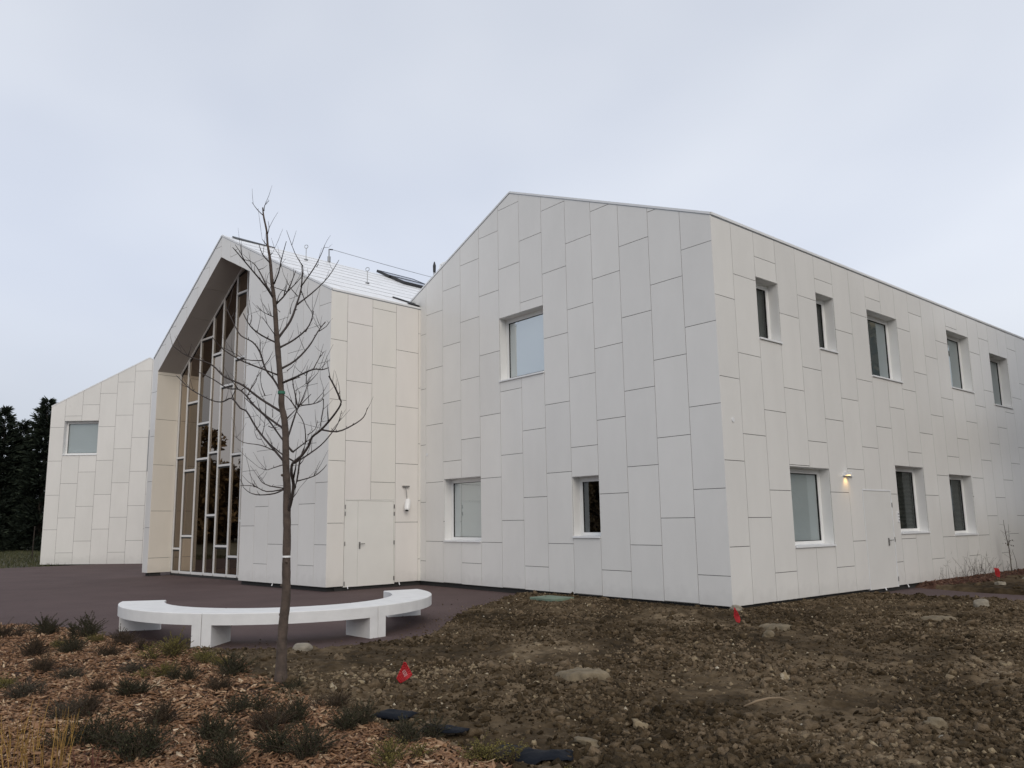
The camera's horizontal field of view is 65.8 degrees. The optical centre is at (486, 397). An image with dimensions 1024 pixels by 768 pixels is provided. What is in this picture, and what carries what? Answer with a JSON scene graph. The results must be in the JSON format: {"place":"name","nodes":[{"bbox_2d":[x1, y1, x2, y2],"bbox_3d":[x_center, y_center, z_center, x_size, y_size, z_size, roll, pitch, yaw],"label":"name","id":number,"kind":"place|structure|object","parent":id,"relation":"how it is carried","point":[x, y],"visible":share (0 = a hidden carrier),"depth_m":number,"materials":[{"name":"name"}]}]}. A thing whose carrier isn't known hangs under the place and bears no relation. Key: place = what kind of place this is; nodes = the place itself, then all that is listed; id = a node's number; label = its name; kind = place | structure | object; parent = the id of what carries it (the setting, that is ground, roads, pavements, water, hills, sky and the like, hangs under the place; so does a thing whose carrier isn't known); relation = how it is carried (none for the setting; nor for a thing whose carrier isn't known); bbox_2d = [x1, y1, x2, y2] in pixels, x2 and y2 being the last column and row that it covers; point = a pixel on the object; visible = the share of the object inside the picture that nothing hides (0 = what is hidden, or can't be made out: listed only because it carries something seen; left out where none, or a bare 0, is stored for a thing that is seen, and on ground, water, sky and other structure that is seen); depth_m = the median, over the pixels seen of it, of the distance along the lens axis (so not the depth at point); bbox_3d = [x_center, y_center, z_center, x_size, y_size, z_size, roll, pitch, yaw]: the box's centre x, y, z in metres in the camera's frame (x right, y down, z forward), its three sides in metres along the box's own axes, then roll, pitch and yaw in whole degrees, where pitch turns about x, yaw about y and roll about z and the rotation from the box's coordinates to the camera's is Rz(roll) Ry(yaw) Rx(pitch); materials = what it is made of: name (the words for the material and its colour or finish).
{"place":"outdoors","nodes":[
{"label":"outdoors","id":0,"kind":"place"},
{"bbox_2d":[0,549,75,567],"bbox_3d":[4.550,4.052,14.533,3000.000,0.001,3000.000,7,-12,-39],"label":"ground","id":1,"kind":"structure","parent":0,"point":[4,563],"depth_m":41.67,"materials":[{"name":"green plant"}]},
{"bbox_2d":[0,405,37,551],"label":"conifer","id":2,"kind":"object","parent":1,"relation":"on","point":[8,466],"visible":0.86,"depth_m":62.23,"materials":[{"name":"green plant"}]},
{"bbox_2d":[0,419,39,549],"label":"conifer","id":3,"kind":"object","parent":1,"relation":"on","point":[23,427],"visible":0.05,"depth_m":64.68,"materials":[{"name":"green plant"}]},
{"bbox_2d":[0,396,57,551],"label":"conifer","id":4,"kind":"object","parent":1,"relation":"on","point":[34,478],"visible":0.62,"depth_m":62.44,"materials":[{"name":"green plant"}]},
{"bbox_2d":[40,357,153,565],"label":"gabled building","id":5,"kind":"structure","parent":1,"relation":"on","point":[95,489],"depth_m":37.85,"materials":[{"name":"grey"}]},
{"bbox_2d":[62,421,98,454],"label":"window","id":6,"kind":"structure","parent":5,"relation":"in","point":[80,437],"depth_m":38.42,"materials":[{"name":"glass"}]},
{"bbox_2d":[142,235,420,591],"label":"gabled building","id":7,"kind":"structure","parent":1,"relation":"on","point":[355,525],"depth_m":22.82,"materials":[{"name":"grey"}]},
{"bbox_2d":[344,501,357,586],"bbox_3d":[-3.579,3.856,20.846,0.419,2.235,0.076,8,-12,-43],"label":"door","id":8,"kind":"structure","parent":7,"relation":"in","point":[351,514],"depth_m":20.84,"materials":[{"name":"paint"}]},
{"bbox_2d":[357,501,394,585],"bbox_3d":[-2.965,3.934,21.377,1.200,2.235,0.130,8,-12,-43],"label":"door","id":9,"kind":"structure","parent":7,"relation":"in","point":[375,541],"depth_m":21.36,"materials":[{"name":"paint"}]},
{"bbox_2d":[376,270,423,283],"bbox_3d":[-3.337,-4.681,31.098,1.780,0.506,0.866,8,-12,-43],"label":"solar panel","id":10,"kind":"object","parent":7,"relation":"on","point":[387,274],"visible":0.66,"depth_m":30.88,"materials":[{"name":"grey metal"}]},
{"bbox_2d":[402,486,410,510],"bbox_3d":[-2.206,2.843,22.166,0.244,0.719,0.238,7,-12,-39],"label":"wall lamp","id":11,"kind":"object","parent":7,"relation":"attached to","point":[407,504],"visible":1,"depth_m":22.10,"materials":[{"name":"silver metal"}]},
{"bbox_2d":[391,276,424,287],"bbox_3d":[-2.709,-4.351,30.448,1.780,0.506,0.866,8,-12,-43],"label":"solar panel","id":12,"kind":"object","parent":7,"relation":"on","point":[410,282],"visible":0.55,"depth_m":29.98,"materials":[{"name":"glass"}]},
{"bbox_2d":[410,191,1023,608],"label":"gabled building","id":13,"kind":"structure","parent":1,"relation":"on","point":[648,403],"depth_m":18.31,"materials":[{"name":"grey"}]},
{"bbox_2d":[443,476,480,541],"bbox_3d":[-0.537,3.009,21.146,0.337,1.696,1.600,7,-12,-39],"label":"window","id":14,"kind":"structure","parent":13,"relation":"in","point":[462,495],"depth_m":21.44,"materials":[{"name":"glass"}]},
{"bbox_2d":[499,305,543,381],"bbox_3d":[0.974,-1.305,19.920,0.337,1.686,1.650,7,-12,-39],"label":"window","id":15,"kind":"structure","parent":13,"relation":"in","point":[521,333],"depth_m":20.18,"materials":[{"name":"glass"}]},
{"bbox_2d":[572,475,600,537],"bbox_3d":[2.328,2.456,17.709,0.337,1.371,0.826,7,-12,-39],"label":"window","id":16,"kind":"structure","parent":13,"relation":"in","point":[586,498],"depth_m":17.93,"materials":[{"name":"white metal"}]},
{"bbox_2d":[755,277,782,343],"bbox_3d":[5.865,-1.807,16.849,0.862,1.341,0.412,7,-12,-39],"label":"window","id":17,"kind":"structure","parent":13,"relation":"in","point":[772,323],"depth_m":17.10,"materials":[{"name":"white metal"}]},
{"bbox_2d":[790,466,836,547],"bbox_3d":[6.875,2.353,16.940,1.650,1.681,0.337,7,-12,-39],"label":"window","id":18,"kind":"structure","parent":13,"relation":"in","point":[810,487],"depth_m":17.31,"materials":[{"name":"white metal"}]},
{"bbox_2d":[815,293,838,353],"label":"window","id":19,"kind":"structure","parent":13,"relation":"in","point":[825,303],"depth_m":18.65,"materials":[{"name":"white metal"}]},
{"bbox_2d":[862,489,898,589],"bbox_3d":[9.284,3.327,18.625,1.467,2.295,0.172,7,-12,-39],"label":"door","id":20,"kind":"structure","parent":13,"relation":"in","point":[880,540],"depth_m":18.61,"materials":[{"name":"grey paint"}]},
{"bbox_2d":[866,309,903,382],"bbox_3d":[10.039,-1.257,20.191,1.682,1.706,0.337,7,-12,-39],"label":"window","id":21,"kind":"structure","parent":13,"relation":"in","point":[882,330],"depth_m":20.62,"materials":[{"name":"white metal"}]},
{"bbox_2d":[895,465,930,533],"bbox_3d":[10.666,2.614,20.110,1.650,1.681,0.412,7,-12,-39],"label":"window","id":22,"kind":"structure","parent":13,"relation":"in","point":[916,473],"depth_m":20.56,"materials":[{"name":"white metal"}]},
{"bbox_2d":[946,330,974,392],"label":"window","id":23,"kind":"structure","parent":13,"relation":"in","point":[960,371],"depth_m":23.75,"materials":[{"name":"white metal"}]},
{"bbox_2d":[949,474,978,535],"bbox_3d":[13.167,3.020,22.128,1.592,1.661,0.412,7,-12,-39],"label":"window","id":24,"kind":"structure","parent":13,"relation":"in","point":[965,484],"depth_m":22.58,"materials":[{"name":"white metal"}]},
{"bbox_2d":[989,353,1013,408],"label":"window","id":25,"kind":"structure","parent":13,"relation":"in","point":[999,371],"depth_m":25.75,"materials":[{"name":"white metal"}]},
{"bbox_2d":[0,622,512,767],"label":"mulch bed ground","id":26,"kind":"structure","parent":0,"point":[247,742],"depth_m":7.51,"materials":[{"name":"brown wood"}]},
{"bbox_2d":[0,671,23,688],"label":"shrub","id":27,"kind":"object","parent":26,"relation":"on","point":[3,681],"visible":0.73,"depth_m":8.28,"materials":[{"name":"green plant"}]},
{"bbox_2d":[0,620,32,637],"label":"shrub","id":28,"kind":"object","parent":26,"relation":"on","point":[5,631],"visible":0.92,"depth_m":12.02,"materials":[{"name":"green plant"}]},
{"bbox_2d":[0,699,49,758],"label":"dry stalks","id":29,"kind":"object","parent":26,"relation":"on","point":[9,747],"visible":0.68,"depth_m":5.80,"materials":[{"name":"plant"}]},
{"bbox_2d":[0,671,55,698],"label":"shrub","id":30,"kind":"object","parent":26,"relation":"on","point":[27,688],"visible":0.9,"depth_m":7.63,"materials":[{"name":"green plant"}]},
{"bbox_2d":[13,632,54,657],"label":"shrub","id":31,"kind":"object","parent":26,"relation":"on","point":[35,647],"visible":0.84,"depth_m":10.14,"materials":[{"name":"green plant"}]},
{"bbox_2d":[0,707,74,767],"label":"dry stalks","id":32,"kind":"object","parent":26,"relation":"on","point":[51,760],"visible":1,"depth_m":5.46,"materials":[{"name":"plant"}]},
{"bbox_2d":[24,648,57,672],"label":"shrub","id":33,"kind":"object","parent":26,"relation":"on","point":[43,665],"visible":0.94,"depth_m":9.11,"materials":[{"name":"green plant"}]},
{"bbox_2d":[26,612,68,634],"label":"shrub","id":34,"kind":"object","parent":26,"relation":"on","point":[45,626],"visible":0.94,"depth_m":12.23,"materials":[{"name":"green plant"}]},
{"bbox_2d":[49,636,63,647],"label":"shrub","id":35,"kind":"object","parent":26,"relation":"on","point":[52,641],"visible":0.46,"depth_m":10.85,"materials":[{"name":"green plant"}]},
{"bbox_2d":[42,660,92,679],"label":"shrub","id":36,"kind":"object","parent":26,"relation":"on","point":[68,672],"visible":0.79,"depth_m":8.62,"materials":[{"name":"green plant"}]},
{"bbox_2d":[49,708,88,748],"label":"dry stalks","id":37,"kind":"object","parent":26,"relation":"on","point":[71,730],"visible":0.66,"depth_m":5.96,"materials":[{"name":"plant"}]},
{"bbox_2d":[47,632,91,653],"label":"shrub","id":38,"kind":"object","parent":26,"relation":"on","point":[70,646],"visible":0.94,"depth_m":10.44,"materials":[{"name":"green plant"}]},
{"bbox_2d":[34,691,106,719],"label":"shrub","id":39,"kind":"object","parent":26,"relation":"on","point":[56,714],"visible":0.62,"depth_m":6.84,"materials":[{"name":"green plant"}]},
{"bbox_2d":[63,610,108,637],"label":"shrub","id":40,"kind":"object","parent":26,"relation":"on","point":[89,628],"visible":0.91,"depth_m":11.83,"materials":[{"name":"green plant"}]},
{"bbox_2d":[34,707,141,750],"bbox_3d":[-3.020,2.533,6.011,0.720,0.338,0.610,4,-10,-29],"label":"shrub","id":41,"kind":"object","parent":26,"relation":"on","point":[89,732],"visible":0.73,"depth_m":6.00,"materials":[{"name":"green plant"}]},
{"bbox_2d":[62,690,114,719],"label":"shrub","id":42,"kind":"object","parent":26,"relation":"on","point":[90,705],"visible":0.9,"depth_m":6.91,"materials":[{"name":"green plant"}]},
{"bbox_2d":[73,745,110,767],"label":"dry stalks","id":43,"kind":"object","parent":26,"relation":"on","point":[92,761],"visible":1,"depth_m":5.35,"materials":[{"name":"plant"}]},
{"bbox_2d":[83,631,110,642],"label":"shrub","id":44,"kind":"object","parent":26,"relation":"on","point":[99,637],"visible":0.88,"depth_m":11.36,"materials":[{"name":"green plant"}]},
{"bbox_2d":[84,674,113,692],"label":"shrub","id":45,"kind":"object","parent":26,"relation":"on","point":[98,685],"visible":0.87,"depth_m":7.84,"materials":[{"name":"green plant"}]},
{"bbox_2d":[89,639,123,656],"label":"shrub","id":46,"kind":"object","parent":26,"relation":"on","point":[104,651],"visible":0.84,"depth_m":10.01,"materials":[{"name":"green plant"}]},
{"bbox_2d":[106,623,144,646],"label":"shrub","id":47,"kind":"object","parent":26,"relation":"on","point":[124,638],"visible":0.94,"depth_m":11.08,"materials":[{"name":"green plant"}]},
{"bbox_2d":[116,657,152,674],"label":"shrub","id":48,"kind":"object","parent":26,"relation":"on","point":[134,667],"visible":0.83,"depth_m":8.91,"materials":[{"name":"green plant"}]},
{"bbox_2d":[105,674,165,696],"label":"shrub","id":49,"kind":"object","parent":26,"relation":"on","point":[126,688],"visible":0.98,"depth_m":7.62,"materials":[{"name":"green plant"}]},
{"bbox_2d":[88,710,188,763],"bbox_3d":[-2.500,2.473,5.779,0.673,0.371,0.686,-4,-10,20],"label":"shrub","id":50,"kind":"object","parent":26,"relation":"on","point":[131,744],"visible":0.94,"depth_m":5.64,"materials":[{"name":"green plant"}]},
{"bbox_2d":[129,638,162,649],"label":"shrub","id":51,"kind":"object","parent":26,"relation":"on","point":[141,645],"visible":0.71,"depth_m":10.52,"materials":[{"name":"green plant"}]},
{"bbox_2d":[129,655,186,678],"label":"shrub","id":52,"kind":"object","parent":26,"relation":"on","point":[163,669],"visible":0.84,"depth_m":8.59,"materials":[{"name":"green plant"}]},
{"bbox_2d":[134,692,188,725],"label":"shrub","id":53,"kind":"object","parent":26,"relation":"on","point":[163,715],"visible":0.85,"depth_m":6.69,"materials":[{"name":"green plant"}]},
{"bbox_2d":[131,626,195,659],"bbox_3d":[-4.044,3.087,9.862,0.773,0.380,0.795,5,-10,-30],"label":"shrub","id":54,"kind":"object","parent":26,"relation":"on","point":[173,648],"visible":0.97,"depth_m":9.79,"materials":[{"name":"green plant"}]},
{"bbox_2d":[164,660,204,681],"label":"shrub","id":55,"kind":"object","parent":26,"relation":"on","point":[189,675],"visible":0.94,"depth_m":8.27,"materials":[{"name":"green plant"}]},
{"bbox_2d":[189,645,220,663],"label":"shrub","id":56,"kind":"object","parent":26,"relation":"on","point":[200,657],"visible":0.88,"depth_m":9.45,"materials":[{"name":"green plant"}]},
{"bbox_2d":[186,706,248,741],"bbox_3d":[-2.091,2.562,6.141,0.473,0.303,0.483,1,-9,-12],"label":"shrub","id":57,"kind":"object","parent":26,"relation":"on","point":[213,726],"visible":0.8,"depth_m":6.15,"materials":[{"name":"green plant"}]},
{"bbox_2d":[196,667,239,691],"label":"shrub","id":58,"kind":"object","parent":26,"relation":"on","point":[215,683],"visible":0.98,"depth_m":7.95,"materials":[{"name":"green plant"}]},
{"bbox_2d":[206,655,230,666],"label":"shrub","id":59,"kind":"object","parent":26,"relation":"on","point":[219,660],"visible":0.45,"depth_m":9.22,"materials":[{"name":"green plant"}]},
{"bbox_2d":[188,722,254,767],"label":"shrub","id":60,"kind":"object","parent":26,"relation":"on","point":[222,754],"visible":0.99,"depth_m":5.42,"materials":[{"name":"green plant"}]},
{"bbox_2d":[207,648,260,676],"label":"shrub","id":61,"kind":"object","parent":26,"relation":"on","point":[233,667],"visible":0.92,"depth_m":8.72,"materials":[{"name":"green plant"}]},
{"bbox_2d":[212,688,280,716],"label":"shrub","id":62,"kind":"object","parent":26,"relation":"on","point":[243,704],"visible":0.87,"depth_m":7.08,"materials":[{"name":"green plant"}]},
{"bbox_2d":[243,693,297,733],"bbox_3d":[-1.753,2.562,6.416,0.429,0.338,0.604,0,-9,-5],"label":"shrub","id":63,"kind":"object","parent":26,"relation":"on","point":[267,717],"visible":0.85,"depth_m":6.34,"materials":[{"name":"green plant"}]},
{"bbox_2d":[169,187,372,684],"bbox_3d":[-2.603,0.367,8.717,3.052,5.612,1.451,-3,-9,16],"label":"young tree","id":64,"kind":"object","parent":26,"relation":"on","point":[281,641],"visible":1,"depth_m":8.65,"materials":[{"name":"brown plant"}]},
{"bbox_2d":[253,692,316,722],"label":"shrub","id":65,"kind":"object","parent":26,"relation":"on","point":[300,714],"visible":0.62,"depth_m":6.69,"materials":[{"name":"green plant"}]},
{"bbox_2d":[272,676,307,690],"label":"shrub","id":66,"kind":"object","parent":26,"relation":"on","point":[286,685],"visible":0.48,"depth_m":8.01,"materials":[{"name":"green plant"}]},
{"bbox_2d":[246,707,346,760],"bbox_3d":[-1.389,2.415,5.655,0.528,0.353,0.768,14,-17,-58],"label":"shrub","id":67,"kind":"object","parent":26,"relation":"on","point":[302,750],"visible":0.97,"depth_m":5.60,"materials":[{"name":"green plant"}]},
{"bbox_2d":[305,682,355,707],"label":"shrub","id":68,"kind":"object","parent":26,"relation":"on","point":[333,701],"visible":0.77,"depth_m":7.20,"materials":[{"name":"green plant"}]},
{"bbox_2d":[329,708,360,727],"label":"shrub","id":69,"kind":"object","parent":26,"relation":"on","point":[334,721],"visible":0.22,"depth_m":6.40,"materials":[{"name":"green plant"}]},
{"bbox_2d":[325,695,380,730],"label":"shrub","id":70,"kind":"object","parent":26,"relation":"on","point":[367,718],"visible":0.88,"depth_m":6.34,"materials":[{"name":"green plant"}]},
{"bbox_2d":[362,736,442,767],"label":"shrub","id":71,"kind":"object","parent":26,"relation":"on","point":[389,756],"visible":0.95,"depth_m":5.38,"materials":[{"name":"green plant"}]},
{"bbox_2d":[383,708,459,744],"bbox_3d":[-0.528,2.514,6.005,0.530,0.246,0.626,-5,-10,23],"label":"shrub","id":72,"kind":"object","parent":26,"relation":"on","point":[428,728],"visible":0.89,"depth_m":6.02,"materials":[{"name":"green plant"}]},
{"bbox_2d":[454,730,529,764],"bbox_3d":[0.042,2.413,5.425,0.547,0.225,0.374,1,-9,-11],"label":"shrub","id":73,"kind":"object","parent":26,"relation":"on","point":[479,752],"visible":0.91,"depth_m":5.41,"materials":[{"name":"green plant"}]},
{"bbox_2d":[0,564,1023,648],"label":"courtyard asphalt","id":74,"kind":"structure","parent":0,"point":[61,593],"depth_m":18.35,"materials":[{"name":"grey asphalt"}]},
{"bbox_2d":[117,600,225,646],"bbox_3d":[-5.023,3.489,12.272,2.855,0.470,1.009,-9,-13,44],"label":"curved bench","id":75,"kind":"object","parent":74,"relation":"on","point":[145,615],"visible":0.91,"depth_m":11.78,"materials":[{"name":"white concrete"}]},
{"bbox_2d":[201,603,377,646],"bbox_3d":[-2.888,3.382,11.751,2.527,0.470,0.936,2,-10,-18],"label":"curved bench","id":76,"kind":"object","parent":74,"relation":"on","point":[361,620],"visible":0.93,"depth_m":11.49,"materials":[{"name":"white concrete"}]},
{"bbox_2d":[144,595,504,648],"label":"spilt crumbs","id":77,"kind":"object","parent":74,"relation":"on","point":[406,624],"visible":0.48,"depth_m":13.26,"materials":[{"name":"soil"}]},
{"bbox_2d":[355,589,431,636],"bbox_3d":[-1.499,3.652,13.538,1.066,0.470,3.078,-2,-9,6],"label":"curved bench","id":78,"kind":"object","parent":74,"relation":"on","point":[398,603],"visible":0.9,"depth_m":12.83,"materials":[{"name":"white concrete"}]},
{"bbox_2d":[0,0,1023,461],"label":"sky","id":79,"kind":"structure","parent":0,"point":[883,140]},
{"bbox_2d":[182,590,1023,767],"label":"soil","id":80,"kind":"structure","parent":0,"point":[837,705],"depth_m":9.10,"materials":[{"name":"brown soil"}]},
{"bbox_2d":[292,643,312,650],"bbox_3d":[-2.425,3.303,10.414,0.279,0.126,0.190,-1,-9,0],"label":"stone","id":81,"kind":"object","parent":80,"relation":"on","point":[303,646],"visible":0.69,"depth_m":10.37,"materials":[{"name":"beige stone"}]},
{"bbox_2d":[371,709,417,719],"bbox_3d":[-0.782,2.667,6.667,0.377,0.052,0.246,-4,-10,20],"label":"plastic sheet","id":82,"kind":"object","parent":80,"relation":"on","point":[392,714],"visible":0.85,"depth_m":6.60,"materials":[{"name":"black plastic"}]},
{"bbox_2d":[397,661,412,682],"bbox_3d":[-0.836,2.869,8.094,0.161,0.320,0.047,-2,-9,11],"label":"marker flag","id":83,"kind":"object","parent":80,"relation":"on","point":[405,673],"visible":0.98,"depth_m":8.10,"materials":[{"name":"red plastic"}]},
{"bbox_2d":[421,724,469,733],"bbox_3d":[-0.324,2.586,6.157,0.367,0.045,0.208,-4,-10,20],"label":"plastic sheet","id":84,"kind":"object","parent":80,"relation":"on","point":[455,729],"visible":0.58,"depth_m":6.10,"materials":[{"name":"black plastic"}]},
{"bbox_2d":[495,744,573,764],"bbox_3d":[0.318,2.497,5.546,0.596,0.072,0.387,-4,-10,20],"label":"plastic sheet","id":85,"kind":"object","parent":80,"relation":"on","point":[529,755],"visible":0.72,"depth_m":5.46,"materials":[{"name":"black plastic"}]},
{"bbox_2d":[530,595,573,601],"bbox_3d":[1.386,4.258,16.717,0.600,0.060,0.720,8,-12,-42],"label":"cover plate","id":86,"kind":"object","parent":80,"relation":"on","point":[550,598],"visible":0.9,"depth_m":16.59,"materials":[{"name":"metal"}]},
{"bbox_2d":[555,667,610,681],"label":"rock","id":87,"kind":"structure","parent":80,"relation":"on","point":[577,674],"depth_m":8.23,"materials":[{"name":"beige stone"}]},
{"bbox_2d":[574,736,599,747],"bbox_3d":[0.740,2.547,5.829,0.206,0.070,0.106,-5,-10,27],"label":"stone","id":88,"kind":"object","parent":80,"relation":"on","point":[582,740],"visible":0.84,"depth_m":5.80,"materials":[{"name":"beige stone"}]},
{"bbox_2d":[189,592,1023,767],"bbox_3d":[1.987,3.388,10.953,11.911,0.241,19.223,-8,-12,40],"label":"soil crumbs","id":89,"kind":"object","parent":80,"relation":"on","point":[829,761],"visible":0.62,"depth_m":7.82,"materials":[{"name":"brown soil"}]},
{"bbox_2d":[734,608,740,622],"bbox_3d":[3.906,3.459,12.300,0.101,0.380,0.033,-6,-10,29],"label":"marker flag","id":90,"kind":"object","parent":80,"relation":"on","point":[737,617],"visible":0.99,"depth_m":12.31,"materials":[{"name":"red plastic"}]},
{"bbox_2d":[744,697,790,706],"bbox_3d":[2.433,2.634,6.848,0.452,0.071,0.028,1,-9,-12],"label":"stick","id":91,"kind":"object","parent":80,"relation":"on","point":[760,700],"visible":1,"depth_m":6.84,"materials":[{"name":"brown wood"}]},
{"bbox_2d":[762,630,774,636],"bbox_3d":[3.955,3.335,11.073,0.180,0.141,0.130,-1,-9,5],"label":"stone","id":92,"kind":"object","parent":80,"relation":"on","point":[768,633],"visible":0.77,"depth_m":11.03,"materials":[{"name":"beige stone"}]},
{"bbox_2d":[759,623,790,630],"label":"mud slab","id":93,"kind":"structure","parent":80,"relation":"on","point":[782,627],"depth_m":11.90,"materials":[{"name":"beige stone"}]},
{"bbox_2d":[923,717,947,728],"bbox_3d":[3.560,2.609,6.264,0.194,0.145,0.136,-4,-10,22],"label":"stone","id":94,"kind":"object","parent":80,"relation":"on","point":[938,722],"visible":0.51,"depth_m":6.23,"materials":[{"name":"beige stone"}]},
{"bbox_2d":[920,615,957,621],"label":"mud slab","id":95,"kind":"structure","parent":80,"relation":"on","point":[937,618],"depth_m":12.61,"materials":[{"name":"grey stone"}]},
{"bbox_2d":[973,599,989,606],"bbox_3d":[9.003,3.781,14.362,0.282,0.231,0.199,-1,-9,0],"label":"stone","id":96,"kind":"object","parent":80,"relation":"on","point":[979,602],"visible":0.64,"depth_m":14.31,"materials":[{"name":"grey stone"}]},
{"bbox_2d":[915,571,1023,588],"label":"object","id":97,"kind":"structure","parent":0,"point":[920,585],"depth_m":19.55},
{"bbox_2d":[919,569,1023,586],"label":"bark chips","id":98,"kind":"object","parent":97,"relation":"on","point":[985,578],"visible":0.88,"depth_m":20.61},
{"bbox_2d":[1000,520,1017,570],"bbox_3d":[15.211,4.385,23.016,0.342,1.603,0.635,-8,-12,40],"label":"sapling","id":99,"kind":"object","parent":97,"relation":"on","point":[1008,544],"visible":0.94,"depth_m":22.93,"materials":[{"name":"brown plant"}]},
{"bbox_2d":[935,575,1023,594],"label":"soil verge","id":100,"kind":"structure","parent":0,"point":[991,587],"depth_m":18.57,"materials":[{"name":"brown soil"}]},
{"bbox_2d":[957,554,995,578],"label":"dry weeds","id":101,"kind":"object","parent":100,"relation":"on","point":[974,568],"visible":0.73,"depth_m":21.02,"materials":[{"name":"brown plant"}]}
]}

